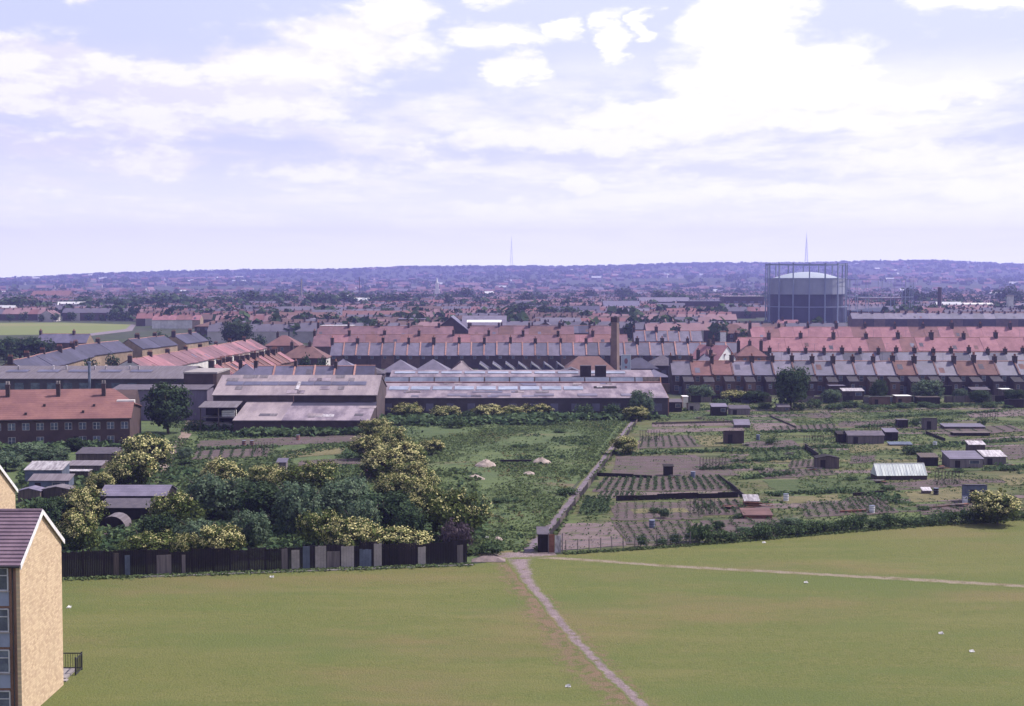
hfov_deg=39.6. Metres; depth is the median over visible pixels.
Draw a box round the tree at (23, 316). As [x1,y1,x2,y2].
[18,311,30,320]
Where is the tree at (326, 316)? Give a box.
[319,310,343,318]
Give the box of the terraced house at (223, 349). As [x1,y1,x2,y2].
[212,344,233,356]
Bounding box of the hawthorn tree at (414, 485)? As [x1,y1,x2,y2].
[399,475,442,500]
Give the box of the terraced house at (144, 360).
[137,357,157,365]
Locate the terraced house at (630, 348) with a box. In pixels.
[623,341,637,359]
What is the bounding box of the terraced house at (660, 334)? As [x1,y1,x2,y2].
[654,325,667,341]
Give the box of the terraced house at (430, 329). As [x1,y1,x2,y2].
[423,326,437,333]
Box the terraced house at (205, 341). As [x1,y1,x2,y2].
[188,328,208,346]
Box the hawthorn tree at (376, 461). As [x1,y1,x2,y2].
[356,445,409,476]
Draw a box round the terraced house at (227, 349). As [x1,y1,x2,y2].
[214,341,237,360]
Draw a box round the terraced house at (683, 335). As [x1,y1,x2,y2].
[677,325,690,341]
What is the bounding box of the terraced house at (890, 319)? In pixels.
[882,310,895,326]
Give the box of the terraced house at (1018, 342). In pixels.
[1012,335,1023,351]
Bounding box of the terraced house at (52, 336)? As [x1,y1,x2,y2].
[36,329,56,353]
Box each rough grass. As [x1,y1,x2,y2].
[62,562,474,580]
[167,419,375,479]
[562,517,1023,554]
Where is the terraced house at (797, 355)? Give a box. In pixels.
[786,346,806,359]
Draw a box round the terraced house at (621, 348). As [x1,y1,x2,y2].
[610,338,623,365]
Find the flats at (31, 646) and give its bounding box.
[0,509,64,705]
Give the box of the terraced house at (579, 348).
[572,342,585,358]
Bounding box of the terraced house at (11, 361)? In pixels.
[1,354,29,365]
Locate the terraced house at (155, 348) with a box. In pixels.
[135,333,160,354]
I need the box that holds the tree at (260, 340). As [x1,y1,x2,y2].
[251,334,268,344]
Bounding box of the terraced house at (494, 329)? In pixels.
[483,326,498,333]
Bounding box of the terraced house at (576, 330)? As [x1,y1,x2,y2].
[562,323,578,333]
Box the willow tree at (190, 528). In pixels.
[174,518,216,541]
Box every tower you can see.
[435,279,438,293]
[720,331,726,341]
[1006,295,1013,306]
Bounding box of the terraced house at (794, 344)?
[784,337,803,351]
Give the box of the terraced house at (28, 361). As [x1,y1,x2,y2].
[20,357,40,365]
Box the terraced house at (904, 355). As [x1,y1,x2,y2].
[894,345,913,359]
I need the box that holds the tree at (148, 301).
[132,293,164,303]
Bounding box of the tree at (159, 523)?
[138,512,177,545]
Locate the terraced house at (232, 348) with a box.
[222,343,242,355]
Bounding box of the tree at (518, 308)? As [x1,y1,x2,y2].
[510,303,534,311]
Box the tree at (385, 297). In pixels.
[376,292,399,300]
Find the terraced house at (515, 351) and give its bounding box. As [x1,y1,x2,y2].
[509,335,521,367]
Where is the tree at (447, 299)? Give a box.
[441,293,455,302]
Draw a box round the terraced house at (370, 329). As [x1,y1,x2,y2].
[362,326,377,333]
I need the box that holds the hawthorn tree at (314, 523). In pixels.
[294,508,337,545]
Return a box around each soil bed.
[192,448,269,459]
[197,434,363,447]
[298,458,363,465]
[558,522,625,549]
[592,476,732,491]
[596,492,636,497]
[611,455,739,476]
[611,501,703,519]
[613,521,697,543]
[637,435,700,448]
[640,491,739,496]
[647,427,743,432]
[652,423,732,426]
[688,500,741,514]
[700,517,784,536]
[701,457,748,464]
[728,468,772,470]
[745,440,800,447]
[747,414,832,415]
[749,416,795,430]
[756,503,847,507]
[759,468,836,478]
[771,424,836,432]
[773,413,830,418]
[788,459,813,468]
[792,448,848,449]
[798,502,850,517]
[806,500,847,503]
[819,411,872,411]
[834,470,929,472]
[838,419,894,426]
[846,495,897,514]
[850,455,876,463]
[853,410,902,411]
[883,479,961,489]
[885,499,961,502]
[899,432,946,433]
[914,408,1000,408]
[915,501,975,514]
[938,425,1023,436]
[957,479,1004,482]
[962,436,1023,444]
[967,409,1023,417]
[985,445,1023,446]
[1001,446,1023,458]
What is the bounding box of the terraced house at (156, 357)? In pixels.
[147,350,175,365]
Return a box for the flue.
[87,362,90,388]
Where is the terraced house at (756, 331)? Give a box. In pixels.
[747,320,765,336]
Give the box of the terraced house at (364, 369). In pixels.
[353,364,376,374]
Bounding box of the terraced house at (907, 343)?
[895,330,918,350]
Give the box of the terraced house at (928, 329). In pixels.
[921,322,939,336]
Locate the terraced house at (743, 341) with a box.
[734,330,752,348]
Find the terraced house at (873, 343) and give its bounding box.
[864,330,885,351]
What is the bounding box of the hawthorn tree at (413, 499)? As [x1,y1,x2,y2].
[407,492,427,517]
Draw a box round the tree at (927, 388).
[910,379,944,399]
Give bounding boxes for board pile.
[720,505,738,508]
[874,479,887,482]
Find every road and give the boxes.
[89,324,135,335]
[518,420,634,551]
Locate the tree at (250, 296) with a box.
[233,290,264,300]
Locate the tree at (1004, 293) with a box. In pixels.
[991,284,1019,298]
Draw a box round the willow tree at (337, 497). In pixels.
[316,478,363,525]
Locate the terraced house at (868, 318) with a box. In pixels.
[860,310,873,326]
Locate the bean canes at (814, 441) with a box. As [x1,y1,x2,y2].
[803,435,823,445]
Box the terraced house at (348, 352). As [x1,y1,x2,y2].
[342,342,355,364]
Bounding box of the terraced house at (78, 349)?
[69,341,94,364]
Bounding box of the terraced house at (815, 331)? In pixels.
[806,321,823,336]
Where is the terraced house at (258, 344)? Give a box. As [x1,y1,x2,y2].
[247,339,266,350]
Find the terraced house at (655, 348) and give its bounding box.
[649,342,662,359]
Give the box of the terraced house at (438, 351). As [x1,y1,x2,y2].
[432,335,444,364]
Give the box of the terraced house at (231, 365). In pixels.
[220,356,238,370]
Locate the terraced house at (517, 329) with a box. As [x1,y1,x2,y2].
[514,326,528,333]
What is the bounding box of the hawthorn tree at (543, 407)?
[521,402,552,412]
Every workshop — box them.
[338,359,353,364]
[376,368,386,377]
[384,360,416,376]
[417,359,449,369]
[450,361,472,369]
[478,361,564,369]
[561,366,578,369]
[564,356,614,369]
[620,358,658,370]
[649,355,668,375]
[651,369,667,382]
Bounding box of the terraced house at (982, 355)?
[966,345,988,359]
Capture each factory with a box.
[0,365,202,389]
[31,291,73,295]
[112,384,213,419]
[183,368,229,389]
[212,375,386,431]
[271,312,337,318]
[320,325,354,325]
[339,311,426,316]
[384,370,668,415]
[398,318,425,321]
[440,315,467,333]
[462,316,506,327]
[549,306,599,309]
[602,301,639,305]
[638,297,689,302]
[677,301,721,306]
[720,296,763,304]
[858,297,903,299]
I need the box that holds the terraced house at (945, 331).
[937,326,954,336]
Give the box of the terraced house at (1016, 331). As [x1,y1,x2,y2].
[1008,321,1023,336]
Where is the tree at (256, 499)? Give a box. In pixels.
[232,481,285,521]
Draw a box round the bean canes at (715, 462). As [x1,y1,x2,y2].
[699,457,725,469]
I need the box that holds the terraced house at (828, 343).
[817,337,836,351]
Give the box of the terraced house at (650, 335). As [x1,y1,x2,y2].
[644,330,656,341]
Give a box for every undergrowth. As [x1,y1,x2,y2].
[0,410,671,451]
[15,465,489,559]
[193,401,1023,505]
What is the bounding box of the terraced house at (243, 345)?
[234,341,254,351]
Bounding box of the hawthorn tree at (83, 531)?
[55,507,105,548]
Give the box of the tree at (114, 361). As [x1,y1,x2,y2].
[105,352,119,365]
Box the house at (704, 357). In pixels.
[695,348,712,360]
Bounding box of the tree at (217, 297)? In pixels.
[197,295,224,299]
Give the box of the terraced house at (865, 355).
[858,346,879,360]
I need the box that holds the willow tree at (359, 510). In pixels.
[339,495,382,537]
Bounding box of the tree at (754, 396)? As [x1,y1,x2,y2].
[742,390,770,402]
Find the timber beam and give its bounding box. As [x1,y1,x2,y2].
[500,460,531,461]
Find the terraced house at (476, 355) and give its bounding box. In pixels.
[470,342,483,368]
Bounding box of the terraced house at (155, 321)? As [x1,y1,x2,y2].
[152,312,160,328]
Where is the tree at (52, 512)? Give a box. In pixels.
[25,496,63,523]
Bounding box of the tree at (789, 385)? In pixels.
[771,365,812,408]
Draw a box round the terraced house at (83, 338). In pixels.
[70,329,93,343]
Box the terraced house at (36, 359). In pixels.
[23,351,52,365]
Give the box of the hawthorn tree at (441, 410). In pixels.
[430,405,461,415]
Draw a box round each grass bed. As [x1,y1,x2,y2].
[220,460,257,468]
[281,447,343,457]
[576,498,612,515]
[607,449,638,455]
[631,508,688,512]
[655,412,731,419]
[695,435,726,445]
[728,416,809,418]
[749,449,836,458]
[750,413,830,413]
[753,421,825,422]
[764,476,886,492]
[767,438,834,439]
[768,459,850,461]
[781,494,842,503]
[827,418,888,418]
[836,449,903,451]
[836,453,914,455]
[849,444,903,452]
[859,467,948,469]
[861,410,967,418]
[877,459,941,461]
[894,507,1018,510]
[904,488,961,502]
[925,443,1023,445]
[945,468,992,470]
[998,474,1023,484]
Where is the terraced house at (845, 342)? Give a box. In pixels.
[831,330,852,351]
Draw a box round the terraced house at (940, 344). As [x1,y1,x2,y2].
[928,330,949,351]
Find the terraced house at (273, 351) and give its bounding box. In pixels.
[270,347,289,364]
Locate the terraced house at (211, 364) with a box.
[208,359,232,374]
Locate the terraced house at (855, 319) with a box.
[848,310,862,326]
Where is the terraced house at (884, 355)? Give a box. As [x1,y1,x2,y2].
[876,346,897,360]
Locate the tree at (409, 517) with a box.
[386,504,427,536]
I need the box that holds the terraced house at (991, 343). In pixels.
[979,337,1000,351]
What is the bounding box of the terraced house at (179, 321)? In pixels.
[176,312,184,328]
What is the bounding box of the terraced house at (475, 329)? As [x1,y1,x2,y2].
[467,323,483,333]
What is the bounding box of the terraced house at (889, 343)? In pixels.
[882,337,901,350]
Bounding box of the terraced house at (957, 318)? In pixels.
[949,310,962,326]
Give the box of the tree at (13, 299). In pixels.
[0,295,28,304]
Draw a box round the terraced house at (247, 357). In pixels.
[245,353,262,364]
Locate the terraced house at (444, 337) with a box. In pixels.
[436,334,452,341]
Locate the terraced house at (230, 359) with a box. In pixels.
[225,355,238,367]
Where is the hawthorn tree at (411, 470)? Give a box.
[389,458,435,481]
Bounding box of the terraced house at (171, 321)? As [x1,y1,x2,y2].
[168,312,177,328]
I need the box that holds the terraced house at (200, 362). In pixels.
[180,350,204,367]
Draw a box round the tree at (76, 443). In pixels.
[65,437,84,450]
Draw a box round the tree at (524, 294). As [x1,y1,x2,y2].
[516,291,536,299]
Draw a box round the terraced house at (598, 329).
[588,320,604,333]
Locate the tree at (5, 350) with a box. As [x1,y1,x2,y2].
[0,339,19,361]
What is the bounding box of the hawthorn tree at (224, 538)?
[194,523,247,560]
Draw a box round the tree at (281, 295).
[272,291,298,300]
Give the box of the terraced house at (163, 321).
[160,312,169,328]
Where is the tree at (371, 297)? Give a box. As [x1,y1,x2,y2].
[361,293,383,300]
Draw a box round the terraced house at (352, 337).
[348,328,365,341]
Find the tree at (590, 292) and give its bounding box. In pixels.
[583,288,597,296]
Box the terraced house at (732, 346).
[725,342,736,352]
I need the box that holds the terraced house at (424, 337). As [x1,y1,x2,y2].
[417,329,435,341]
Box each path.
[156,420,198,478]
[479,550,556,558]
[505,558,650,705]
[536,556,1023,587]
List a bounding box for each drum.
[649,519,654,527]
[783,493,788,500]
[869,505,874,512]
[933,488,938,494]
[962,495,967,502]
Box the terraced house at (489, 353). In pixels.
[483,335,496,368]
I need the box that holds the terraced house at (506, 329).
[498,323,513,333]
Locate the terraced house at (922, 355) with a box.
[912,345,931,359]
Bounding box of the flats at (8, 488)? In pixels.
[0,465,17,508]
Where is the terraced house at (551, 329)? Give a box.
[544,326,558,333]
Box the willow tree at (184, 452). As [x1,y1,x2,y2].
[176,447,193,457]
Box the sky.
[0,0,1023,277]
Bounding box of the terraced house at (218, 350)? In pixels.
[207,345,227,356]
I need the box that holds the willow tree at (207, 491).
[182,471,244,519]
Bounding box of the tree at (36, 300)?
[3,295,38,304]
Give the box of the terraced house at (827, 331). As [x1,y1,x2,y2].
[822,327,838,336]
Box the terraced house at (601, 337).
[591,329,609,341]
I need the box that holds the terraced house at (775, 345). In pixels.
[767,330,786,350]
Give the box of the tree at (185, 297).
[170,292,195,300]
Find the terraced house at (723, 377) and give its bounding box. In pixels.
[710,353,735,393]
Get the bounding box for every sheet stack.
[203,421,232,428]
[222,410,236,416]
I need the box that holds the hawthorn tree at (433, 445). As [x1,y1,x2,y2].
[420,437,445,454]
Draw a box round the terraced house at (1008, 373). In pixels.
[992,354,1023,391]
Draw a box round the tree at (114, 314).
[107,308,121,319]
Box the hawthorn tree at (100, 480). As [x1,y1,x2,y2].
[83,471,118,490]
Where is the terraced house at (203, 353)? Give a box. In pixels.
[191,348,214,360]
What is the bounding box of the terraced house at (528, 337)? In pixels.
[521,330,539,341]
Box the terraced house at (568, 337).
[557,331,574,341]
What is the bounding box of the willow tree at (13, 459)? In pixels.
[0,449,26,470]
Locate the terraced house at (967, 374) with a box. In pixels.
[951,353,982,389]
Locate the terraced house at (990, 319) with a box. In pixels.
[981,310,995,326]
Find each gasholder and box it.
[764,263,847,322]
[848,279,913,315]
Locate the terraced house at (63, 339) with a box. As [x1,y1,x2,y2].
[53,333,72,350]
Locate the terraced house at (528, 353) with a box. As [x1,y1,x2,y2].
[522,342,534,368]
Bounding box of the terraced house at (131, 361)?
[117,354,149,365]
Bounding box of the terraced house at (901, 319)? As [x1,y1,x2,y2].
[893,310,906,326]
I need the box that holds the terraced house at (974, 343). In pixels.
[961,331,983,350]
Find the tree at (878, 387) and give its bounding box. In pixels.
[868,379,888,395]
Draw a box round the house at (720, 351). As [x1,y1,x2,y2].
[692,340,736,360]
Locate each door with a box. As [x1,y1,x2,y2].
[540,537,543,551]
[665,468,668,475]
[728,434,731,443]
[820,460,825,468]
[853,437,857,443]
[887,434,891,440]
[903,386,906,393]
[924,459,928,465]
[927,421,930,429]
[955,461,959,467]
[987,458,992,464]
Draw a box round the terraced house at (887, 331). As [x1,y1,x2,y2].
[879,327,895,336]
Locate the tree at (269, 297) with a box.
[258,293,276,300]
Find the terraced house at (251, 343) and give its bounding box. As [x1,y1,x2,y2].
[242,336,262,350]
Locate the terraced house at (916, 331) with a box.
[908,327,925,336]
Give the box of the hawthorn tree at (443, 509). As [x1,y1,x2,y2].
[415,487,495,537]
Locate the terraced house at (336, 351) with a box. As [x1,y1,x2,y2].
[330,336,343,364]
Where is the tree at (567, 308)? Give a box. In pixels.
[560,305,581,311]
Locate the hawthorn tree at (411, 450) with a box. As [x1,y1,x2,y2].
[381,437,428,466]
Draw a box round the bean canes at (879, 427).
[872,422,887,430]
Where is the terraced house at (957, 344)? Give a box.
[946,337,966,351]
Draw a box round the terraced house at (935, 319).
[926,310,940,326]
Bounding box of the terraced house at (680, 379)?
[668,351,693,394]
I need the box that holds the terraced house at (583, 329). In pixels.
[578,325,592,333]
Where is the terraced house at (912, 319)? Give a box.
[905,310,918,326]
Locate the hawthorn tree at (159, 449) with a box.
[117,432,174,469]
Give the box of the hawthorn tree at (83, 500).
[62,483,110,521]
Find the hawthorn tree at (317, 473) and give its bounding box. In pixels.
[273,459,341,491]
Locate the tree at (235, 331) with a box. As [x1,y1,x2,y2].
[218,320,254,341]
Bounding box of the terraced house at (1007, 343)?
[993,330,1017,351]
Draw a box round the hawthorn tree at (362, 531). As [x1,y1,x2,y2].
[317,515,380,550]
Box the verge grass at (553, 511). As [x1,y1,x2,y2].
[513,419,639,551]
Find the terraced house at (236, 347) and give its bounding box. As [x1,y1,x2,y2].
[226,342,246,354]
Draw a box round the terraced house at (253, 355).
[250,350,268,364]
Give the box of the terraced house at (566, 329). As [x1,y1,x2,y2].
[558,321,573,333]
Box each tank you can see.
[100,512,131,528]
[580,365,590,376]
[595,365,605,376]
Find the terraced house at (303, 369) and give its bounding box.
[293,359,313,374]
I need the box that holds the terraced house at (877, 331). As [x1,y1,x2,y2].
[863,322,881,336]
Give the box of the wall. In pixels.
[661,383,669,392]
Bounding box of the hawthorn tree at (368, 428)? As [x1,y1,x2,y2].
[355,417,393,437]
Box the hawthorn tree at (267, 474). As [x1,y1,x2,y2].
[245,462,290,488]
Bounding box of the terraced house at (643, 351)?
[635,336,650,361]
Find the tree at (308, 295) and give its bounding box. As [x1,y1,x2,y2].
[303,291,321,301]
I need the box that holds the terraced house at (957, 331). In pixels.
[949,320,968,336]
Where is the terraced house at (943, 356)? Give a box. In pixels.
[931,347,950,360]
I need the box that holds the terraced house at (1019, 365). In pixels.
[1012,354,1023,380]
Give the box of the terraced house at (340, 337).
[329,334,348,350]
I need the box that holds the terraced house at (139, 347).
[123,338,151,357]
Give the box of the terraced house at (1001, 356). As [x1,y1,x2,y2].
[985,347,1007,360]
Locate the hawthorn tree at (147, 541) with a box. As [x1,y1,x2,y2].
[110,529,176,558]
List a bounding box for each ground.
[0,262,1023,576]
[1,420,623,575]
[486,561,665,705]
[555,398,1023,552]
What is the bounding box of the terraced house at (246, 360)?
[240,354,253,366]
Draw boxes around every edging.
[138,564,472,577]
[597,472,651,477]
[616,492,737,500]
[652,421,732,423]
[719,474,743,495]
[770,415,795,427]
[804,443,818,455]
[840,509,865,512]
[853,490,883,495]
[926,431,944,440]
[929,503,968,507]
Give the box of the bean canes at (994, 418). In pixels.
[981,411,997,420]
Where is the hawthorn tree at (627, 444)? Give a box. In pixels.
[608,435,640,453]
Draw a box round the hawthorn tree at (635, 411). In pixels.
[622,405,649,420]
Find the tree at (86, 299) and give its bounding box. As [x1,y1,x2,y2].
[68,297,95,303]
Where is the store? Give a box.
[198,401,242,430]
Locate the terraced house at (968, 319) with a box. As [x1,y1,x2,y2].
[960,310,973,326]
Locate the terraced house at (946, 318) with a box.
[937,310,951,325]
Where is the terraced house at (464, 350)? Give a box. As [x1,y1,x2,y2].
[457,335,470,367]
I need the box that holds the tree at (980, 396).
[968,389,992,402]
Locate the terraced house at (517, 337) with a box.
[505,334,522,341]
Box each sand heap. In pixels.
[467,474,484,479]
[475,459,495,466]
[533,457,550,463]
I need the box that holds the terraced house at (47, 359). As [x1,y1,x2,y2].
[36,353,62,365]
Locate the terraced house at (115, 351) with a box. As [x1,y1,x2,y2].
[95,337,122,364]
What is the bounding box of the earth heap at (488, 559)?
[471,556,505,561]
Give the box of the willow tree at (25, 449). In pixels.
[5,442,47,460]
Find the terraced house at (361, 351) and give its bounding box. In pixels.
[355,335,368,364]
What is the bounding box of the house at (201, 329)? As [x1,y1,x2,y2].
[194,320,214,336]
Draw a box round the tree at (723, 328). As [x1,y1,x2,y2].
[714,322,728,341]
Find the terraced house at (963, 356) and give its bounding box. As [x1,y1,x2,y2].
[949,346,970,360]
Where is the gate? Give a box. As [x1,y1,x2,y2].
[548,533,562,552]
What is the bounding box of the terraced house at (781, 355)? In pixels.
[767,343,788,359]
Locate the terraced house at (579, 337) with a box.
[575,334,592,341]
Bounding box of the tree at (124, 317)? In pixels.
[120,311,131,320]
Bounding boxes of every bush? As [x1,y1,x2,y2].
[177,458,192,464]
[438,515,475,549]
[443,418,466,427]
[457,410,475,416]
[471,501,489,507]
[472,539,507,555]
[491,497,510,502]
[510,443,528,447]
[553,429,567,432]
[554,487,580,494]
[572,403,595,413]
[601,403,622,416]
[637,534,649,546]
[648,507,659,512]
[653,537,669,545]
[667,531,683,543]
[683,522,704,543]
[693,522,716,542]
[711,528,738,542]
[712,398,729,404]
[731,512,744,518]
[731,531,747,539]
[741,527,764,537]
[751,520,773,539]
[752,466,764,469]
[757,401,773,408]
[764,437,780,444]
[768,521,782,535]
[781,523,798,535]
[786,524,811,535]
[792,402,806,409]
[794,519,822,533]
[805,398,822,407]
[812,520,828,531]
[821,520,844,530]
[825,403,845,409]
[831,428,840,436]
[833,516,851,530]
[840,400,859,407]
[841,515,863,529]
[843,476,858,479]
[852,512,868,528]
[859,404,876,409]
[867,516,886,528]
[875,512,896,526]
[880,485,895,489]
[883,405,896,408]
[889,514,912,526]
[893,402,916,407]
[901,445,926,454]
[907,516,927,524]
[910,417,921,425]
[915,448,933,452]
[916,400,935,406]
[917,505,930,509]
[917,515,938,525]
[927,404,942,408]
[928,510,953,523]
[936,509,961,521]
[941,403,954,407]
[950,467,966,471]
[958,509,979,521]
[967,511,986,520]
[977,419,986,425]
[979,401,998,407]
[1000,466,1018,470]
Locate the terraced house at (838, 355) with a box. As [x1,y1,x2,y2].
[822,345,843,360]
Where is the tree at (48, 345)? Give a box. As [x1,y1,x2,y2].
[32,338,56,353]
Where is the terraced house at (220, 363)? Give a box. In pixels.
[216,358,235,373]
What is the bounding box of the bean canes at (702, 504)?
[690,498,714,514]
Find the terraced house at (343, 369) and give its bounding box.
[333,359,353,374]
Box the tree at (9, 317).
[5,314,14,320]
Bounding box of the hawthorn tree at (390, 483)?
[371,472,409,495]
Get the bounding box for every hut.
[662,464,673,475]
[895,419,907,427]
[921,418,936,429]
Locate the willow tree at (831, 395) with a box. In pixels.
[819,389,841,402]
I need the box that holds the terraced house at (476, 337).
[470,334,487,341]
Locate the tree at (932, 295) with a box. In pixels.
[923,289,937,298]
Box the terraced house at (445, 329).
[437,323,452,333]
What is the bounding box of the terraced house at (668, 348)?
[660,336,675,359]
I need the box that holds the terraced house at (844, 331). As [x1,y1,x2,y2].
[835,321,852,336]
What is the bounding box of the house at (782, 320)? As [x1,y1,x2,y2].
[776,316,797,322]
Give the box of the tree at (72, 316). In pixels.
[69,312,76,320]
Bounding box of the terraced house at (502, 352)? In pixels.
[496,341,509,368]
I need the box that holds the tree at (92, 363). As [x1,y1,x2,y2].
[82,357,99,365]
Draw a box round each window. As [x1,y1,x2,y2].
[0,383,5,389]
[0,568,9,591]
[0,608,9,632]
[0,649,10,674]
[0,690,10,705]
[8,423,14,430]
[8,437,15,443]
[15,383,23,389]
[22,423,29,429]
[31,383,39,388]
[36,423,43,429]
[36,437,43,443]
[47,383,55,388]
[50,423,57,429]
[52,482,64,484]
[63,383,71,388]
[65,422,71,429]
[79,383,87,388]
[79,422,85,429]
[93,422,99,428]
[95,383,100,388]
[107,422,113,428]
[107,436,113,442]
[121,422,127,428]
[385,404,391,410]
[426,404,432,410]
[467,404,474,410]
[551,404,557,410]
[571,404,578,410]
[592,404,599,410]
[654,404,661,410]
[674,385,678,390]
[715,385,719,390]
[969,460,979,463]
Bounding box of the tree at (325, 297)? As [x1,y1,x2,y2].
[310,291,341,301]
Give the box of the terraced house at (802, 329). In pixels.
[793,326,809,336]
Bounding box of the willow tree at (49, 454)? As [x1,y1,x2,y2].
[31,446,70,460]
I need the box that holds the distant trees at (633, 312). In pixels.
[0,259,1023,341]
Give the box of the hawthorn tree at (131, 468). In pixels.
[105,451,159,484]
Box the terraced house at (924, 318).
[915,311,929,326]
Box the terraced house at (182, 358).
[165,349,193,365]
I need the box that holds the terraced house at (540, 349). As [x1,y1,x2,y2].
[533,336,547,367]
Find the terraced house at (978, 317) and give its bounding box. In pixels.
[971,310,984,326]
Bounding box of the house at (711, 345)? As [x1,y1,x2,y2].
[707,343,725,359]
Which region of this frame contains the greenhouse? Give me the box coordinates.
[871,463,926,479]
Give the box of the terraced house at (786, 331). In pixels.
[777,322,794,336]
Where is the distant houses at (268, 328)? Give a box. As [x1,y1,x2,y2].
[0,260,1023,342]
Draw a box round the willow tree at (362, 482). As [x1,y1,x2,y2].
[335,474,369,496]
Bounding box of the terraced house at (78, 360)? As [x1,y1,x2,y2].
[56,344,82,365]
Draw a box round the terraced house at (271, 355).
[265,348,285,364]
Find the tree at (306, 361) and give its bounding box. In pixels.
[299,352,309,364]
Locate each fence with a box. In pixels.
[61,539,466,576]
[549,418,638,533]
[565,532,690,551]
[688,395,1008,402]
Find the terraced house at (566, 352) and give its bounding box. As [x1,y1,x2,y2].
[559,336,573,365]
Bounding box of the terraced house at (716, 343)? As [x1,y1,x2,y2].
[712,335,724,344]
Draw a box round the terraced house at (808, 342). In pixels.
[799,330,819,351]
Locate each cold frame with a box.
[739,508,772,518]
[887,442,912,445]
[920,487,931,493]
[939,423,985,428]
[949,431,989,435]
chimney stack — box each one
[610,317,619,369]
[937,287,941,305]
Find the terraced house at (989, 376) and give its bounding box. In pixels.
[971,352,1003,394]
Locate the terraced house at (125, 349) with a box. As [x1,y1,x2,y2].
[108,340,132,361]
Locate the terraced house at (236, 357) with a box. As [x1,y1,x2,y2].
[233,354,253,368]
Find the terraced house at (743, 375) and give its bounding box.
[729,352,755,391]
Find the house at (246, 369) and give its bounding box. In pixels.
[232,357,253,374]
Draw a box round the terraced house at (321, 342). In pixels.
[312,329,331,354]
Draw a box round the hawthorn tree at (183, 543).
[168,532,198,552]
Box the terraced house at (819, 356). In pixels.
[804,343,825,360]
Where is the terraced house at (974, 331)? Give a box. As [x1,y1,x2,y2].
[966,327,983,336]
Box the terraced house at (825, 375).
[809,353,838,393]
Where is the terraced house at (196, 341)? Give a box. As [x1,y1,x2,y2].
[182,333,201,347]
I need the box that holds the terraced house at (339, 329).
[332,326,347,333]
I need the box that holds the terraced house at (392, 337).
[383,329,400,341]
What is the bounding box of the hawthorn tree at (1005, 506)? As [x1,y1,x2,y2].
[965,487,1022,527]
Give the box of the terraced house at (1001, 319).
[992,310,1006,326]
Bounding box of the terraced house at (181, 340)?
[168,330,193,350]
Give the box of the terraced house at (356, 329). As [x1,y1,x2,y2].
[347,322,362,333]
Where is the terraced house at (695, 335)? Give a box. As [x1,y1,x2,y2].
[689,330,702,341]
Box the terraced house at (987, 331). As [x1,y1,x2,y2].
[978,322,998,336]
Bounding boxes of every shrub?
[658,507,669,517]
[712,521,724,528]
[735,526,751,530]
[777,516,801,525]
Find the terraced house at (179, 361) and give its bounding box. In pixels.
[163,353,187,365]
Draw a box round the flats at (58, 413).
[0,380,142,448]
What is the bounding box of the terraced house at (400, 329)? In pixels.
[392,326,407,333]
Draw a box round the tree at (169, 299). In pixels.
[150,291,182,302]
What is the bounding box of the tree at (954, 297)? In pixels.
[949,293,964,300]
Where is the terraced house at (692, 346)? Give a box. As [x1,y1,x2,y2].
[686,336,699,355]
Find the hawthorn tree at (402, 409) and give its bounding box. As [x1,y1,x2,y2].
[390,401,423,416]
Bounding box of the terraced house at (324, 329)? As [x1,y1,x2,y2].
[317,321,332,333]
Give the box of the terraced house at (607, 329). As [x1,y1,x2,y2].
[604,326,619,333]
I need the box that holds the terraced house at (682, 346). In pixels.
[674,341,688,359]
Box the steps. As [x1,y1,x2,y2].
[63,668,74,681]
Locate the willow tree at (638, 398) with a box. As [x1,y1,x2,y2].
[626,389,656,415]
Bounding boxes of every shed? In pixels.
[16,485,44,502]
[24,461,70,481]
[28,474,74,486]
[41,484,74,498]
[69,460,107,470]
[70,469,92,479]
[75,447,122,464]
[100,485,176,505]
[102,498,155,519]
[276,458,288,469]
[365,470,380,477]
[536,526,548,551]
[669,399,681,411]
[681,395,688,407]
[686,403,699,410]
[709,403,727,415]
[722,431,743,443]
[727,405,750,414]
[733,419,750,427]
[742,494,759,505]
[775,404,789,411]
[806,390,813,396]
[813,454,838,468]
[827,385,844,391]
[835,431,845,442]
[840,388,863,399]
[843,431,884,443]
[869,396,889,404]
[881,428,898,440]
[893,395,910,403]
[914,396,939,403]
[916,453,938,465]
[941,451,983,467]
[942,385,951,394]
[961,484,987,502]
[965,440,985,452]
[968,387,989,392]
[977,450,1006,464]
[997,388,1010,395]
[1004,399,1023,407]
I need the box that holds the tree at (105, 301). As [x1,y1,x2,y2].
[89,298,115,304]
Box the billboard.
[621,355,630,369]
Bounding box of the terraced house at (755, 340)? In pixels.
[752,337,769,359]
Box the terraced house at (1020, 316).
[1014,310,1023,326]
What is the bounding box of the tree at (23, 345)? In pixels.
[0,336,43,358]
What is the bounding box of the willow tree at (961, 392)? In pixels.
[950,388,968,395]
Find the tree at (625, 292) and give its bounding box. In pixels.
[613,286,632,296]
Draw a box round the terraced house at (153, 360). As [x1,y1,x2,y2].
[143,355,166,365]
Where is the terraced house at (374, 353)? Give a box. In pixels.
[368,342,381,368]
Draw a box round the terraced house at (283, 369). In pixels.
[272,365,293,374]
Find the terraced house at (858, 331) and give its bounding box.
[851,327,865,336]
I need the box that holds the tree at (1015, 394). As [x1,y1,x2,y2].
[1002,389,1023,398]
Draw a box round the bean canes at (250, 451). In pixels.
[249,442,273,454]
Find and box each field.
[0,322,130,334]
[41,520,1023,705]
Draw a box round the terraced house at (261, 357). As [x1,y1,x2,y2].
[254,351,275,364]
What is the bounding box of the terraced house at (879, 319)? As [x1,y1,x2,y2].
[871,310,884,326]
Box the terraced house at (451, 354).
[445,342,457,368]

